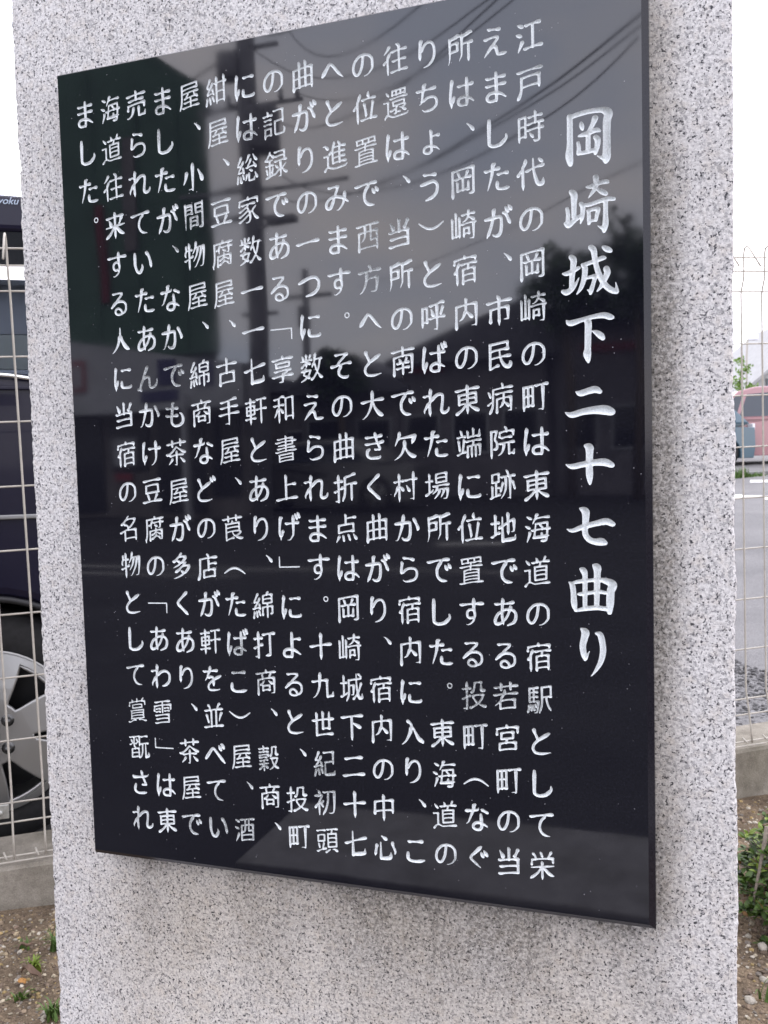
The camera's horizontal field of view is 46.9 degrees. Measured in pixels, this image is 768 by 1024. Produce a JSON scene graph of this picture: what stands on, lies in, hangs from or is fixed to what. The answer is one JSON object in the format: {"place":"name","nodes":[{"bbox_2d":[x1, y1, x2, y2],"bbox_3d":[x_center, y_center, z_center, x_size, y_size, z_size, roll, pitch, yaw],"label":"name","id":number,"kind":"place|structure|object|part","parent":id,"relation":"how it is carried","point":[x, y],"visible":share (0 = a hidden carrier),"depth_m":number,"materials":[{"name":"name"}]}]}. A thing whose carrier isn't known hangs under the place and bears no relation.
{"place":"outdoors","nodes":[
{"label":"outdoors","id":0,"kind":"place"},
{"bbox_2d":[0,794,767,1023],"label":"soil bed","id":1,"kind":"object","parent":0,"point":[745,982],"depth_m":1.84,"materials":[{"name":"brown soil"}]},
{"bbox_2d":[8,986,35,1001],"bbox_3d":[-0.708,0.946,1.732,0.059,0.019,0.031,-3,4,-20],"label":"weed tuft","id":2,"kind":"object","parent":1,"relation":"on","point":[21,996],"visible":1,"depth_m":1.74,"materials":[{"name":"green plant"}]},
{"bbox_2d":[18,978,26,983],"bbox_3d":[-0.731,0.949,1.791,0.019,0.014,0.014,0,4,17],"label":"orange stone","id":3,"kind":"object","parent":1,"relation":"on","point":[21,980],"visible":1,"depth_m":1.79,"materials":[{"name":"orange stone"}]},
{"bbox_2d":[13,936,36,950],"bbox_3d":[-0.777,0.933,1.917,0.027,0.024,0.055,0,4,19],"label":"weed tuft","id":4,"kind":"object","parent":1,"relation":"on","point":[23,946],"visible":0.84,"depth_m":1.91,"materials":[{"name":"green plant"}]},
{"bbox_2d":[17,942,33,951],"bbox_3d":[-0.766,0.927,1.894,0.034,0.019,0.010,-4,4,-29],"label":"dead leaf","id":5,"kind":"object","parent":1,"relation":"on","point":[25,944],"visible":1,"depth_m":1.89,"materials":[{"name":"brown plant"}]},
{"bbox_2d":[21,963,41,977],"bbox_3d":[-0.715,0.932,1.796,0.062,0.021,0.015,1,4,30],"label":"dead leaf","id":6,"kind":"object","parent":1,"relation":"on","point":[31,969],"visible":1,"depth_m":1.80,"materials":[{"name":"brown plant"}]},
{"bbox_2d":[20,954,42,971],"bbox_3d":[-0.723,0.937,1.835,0.042,0.028,0.046,0,4,19],"label":"weed tuft","id":7,"kind":"object","parent":1,"relation":"on","point":[35,963],"visible":0.77,"depth_m":1.84,"materials":[{"name":"green plant"}]},
{"bbox_2d":[36,996,59,1022],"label":"weed tuft","id":8,"kind":"object","parent":1,"relation":"on","point":[52,1011],"visible":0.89,"depth_m":1.68,"materials":[{"name":"green plant"}]},
{"bbox_2d":[39,926,56,951],"bbox_3d":[-0.711,0.920,1.900,0.074,0.048,0.058,-1,4,10],"label":"weed tuft","id":9,"kind":"object","parent":1,"relation":"on","point":[53,947],"visible":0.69,"depth_m":1.90,"materials":[{"name":"green plant"}]},
{"bbox_2d":[12,0,738,1023],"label":"stone monument","id":10,"kind":"object","parent":1,"relation":"on","point":[380,362],"visible":1,"depth_m":1.01,"materials":[{"name":"stone"}]},
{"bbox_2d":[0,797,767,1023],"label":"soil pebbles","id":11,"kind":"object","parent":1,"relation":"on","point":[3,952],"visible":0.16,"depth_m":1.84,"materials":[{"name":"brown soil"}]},
{"bbox_2d":[744,995,755,1004],"bbox_3d":[0.694,0.925,1.679,0.022,0.014,0.023,-3,4,-18],"label":"rough stone","id":12,"kind":"object","parent":1,"relation":"on","point":[751,1000],"visible":1,"depth_m":1.67,"materials":[{"name":"grey stone"}]},
{"bbox_2d":[737,811,767,943],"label":"azalea shrub","id":13,"kind":"object","parent":1,"relation":"on","point":[749,858],"visible":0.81,"depth_m":1.91,"materials":[{"name":"green plant"}]},
{"bbox_2d":[748,826,767,921],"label":"bare twig","id":14,"kind":"object","parent":13,"relation":"attached to","point":[765,838],"visible":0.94,"depth_m":1.89,"materials":[{"name":"wood"}]},
{"bbox_2d":[755,978,767,1002],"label":"grass blade tuft","id":15,"kind":"object","parent":1,"relation":"on","point":[765,997],"visible":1,"depth_m":1.67,"materials":[{"name":"green plant"}]},
{"bbox_2d":[758,942,767,950],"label":"round pebble","id":16,"kind":"object","parent":1,"relation":"on","point":[762,946],"visible":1,"depth_m":1.82,"materials":[{"name":"white stone"}]},
{"bbox_2d":[759,976,767,982],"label":"rough stone","id":17,"kind":"object","parent":1,"relation":"on","point":[762,979],"visible":0.97,"depth_m":1.73,"materials":[{"name":"grey stone"}]},
{"bbox_2d":[0,0,767,351],"label":"sky","id":18,"kind":"structure","parent":0,"point":[750,17],"materials":[{"name":"white"}]},
{"bbox_2d":[35,455,767,831],"bbox_3d":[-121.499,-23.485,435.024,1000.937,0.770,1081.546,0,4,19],"label":"parking lot","id":19,"kind":"structure","parent":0,"point":[751,575],"depth_m":6.17,"materials":[{"name":"grey asphalt"}]},
{"bbox_2d":[0,195,50,836],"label":"dark minivan","id":20,"kind":"object","parent":19,"relation":"on","point":[20,696],"visible":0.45,"depth_m":2.37,"materials":[{"name":"black paint"}]},
{"bbox_3d":[-1.386,-0.538,2.267,1.210,0.420,0.004,-3,4,-15],"label":"side window","id":21,"kind":"part","parent":20,"relation":"part of","materials":[{"name":"grey glass"}]},
{"bbox_2d":[0,721,767,910],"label":"concrete wall","id":22,"kind":"structure","parent":19,"relation":"on","point":[27,884],"depth_m":2.19,"materials":[{"name":"grey concrete"}]},
{"bbox_2d":[0,232,767,864],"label":"wire fence","id":23,"kind":"object","parent":22,"relation":"on","point":[4,808],"visible":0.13,"depth_m":2.11,"materials":[{"name":"metal"}]},
{"bbox_2d":[734,410,755,461],"bbox_3d":[6.056,-1.671,19.485,3.730,1.420,1.656,-2,4,-14],"label":"teal hatchback","id":24,"kind":"object","parent":19,"relation":"on","point":[749,435],"visible":0.04,"depth_m":19.09,"materials":[{"name":"blue paint"}]},
{"bbox_2d":[732,356,758,390],"bbox_3d":[9.200,-2.763,23.101,1.044,2.640,0.778,0,4,19],"label":"young tree","id":25,"kind":"object","parent":19,"relation":"on","point":[737,385],"visible":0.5,"depth_m":22.90,"materials":[{"name":"green plant"}]},
{"bbox_2d":[733,386,767,455],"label":"pink minivan","id":26,"kind":"object","parent":19,"relation":"on","point":[752,409],"visible":0.02,"depth_m":19.34,"materials":[{"name":"red paint"}]},
{"bbox_3d":[7.550,-2.311,19.434,0.600,0.441,0.061,-1,4,10],"label":"window","id":27,"kind":"part","parent":26,"relation":"part of","materials":[{"name":"grey glass"}]},
{"bbox_3d":[8.263,-2.358,19.311,0.990,0.531,0.072,-1,4,10],"label":"window","id":28,"kind":"part","parent":26,"relation":"part of","materials":[{"name":"grey glass"}]},
{"bbox_2d":[735,466,765,478],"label":"kerb grass","id":29,"kind":"structure","parent":19,"relation":"on","point":[739,474],"depth_m":15.61,"materials":[{"name":"green plant"}]},
{"bbox_2d":[734,659,767,724],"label":"lot gravel","id":30,"kind":"structure","parent":19,"relation":"on","point":[761,676],"depth_m":3.64,"materials":[{"name":"grey gravel"}]},
{"bbox_2d":[746,334,757,385],"bbox_3d":[12.903,-4.130,31.094,0.415,4.150,0.200,-2,4,0],"label":"street lamp","id":31,"kind":"object","parent":19,"relation":"on","point":[752,337],"visible":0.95,"depth_m":30.97,"materials":[{"name":"beige metal"}]},
{"bbox_2d":[737,470,767,474],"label":"verge kerb","id":32,"kind":"structure","parent":19,"relation":"on","point":[757,472],"depth_m":15.89,"materials":[{"name":"concrete"}]},
{"bbox_2d":[750,480,767,482],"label":"parking line","id":33,"kind":"object","parent":19,"relation":"on","point":[758,481],"visible":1,"depth_m":14.60,"materials":[{"name":"white paint"}]},
{"bbox_2d":[733,329,767,391],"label":"grey gabled building","id":34,"kind":"structure","parent":0,"point":[754,358],"depth_m":44.23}
]}

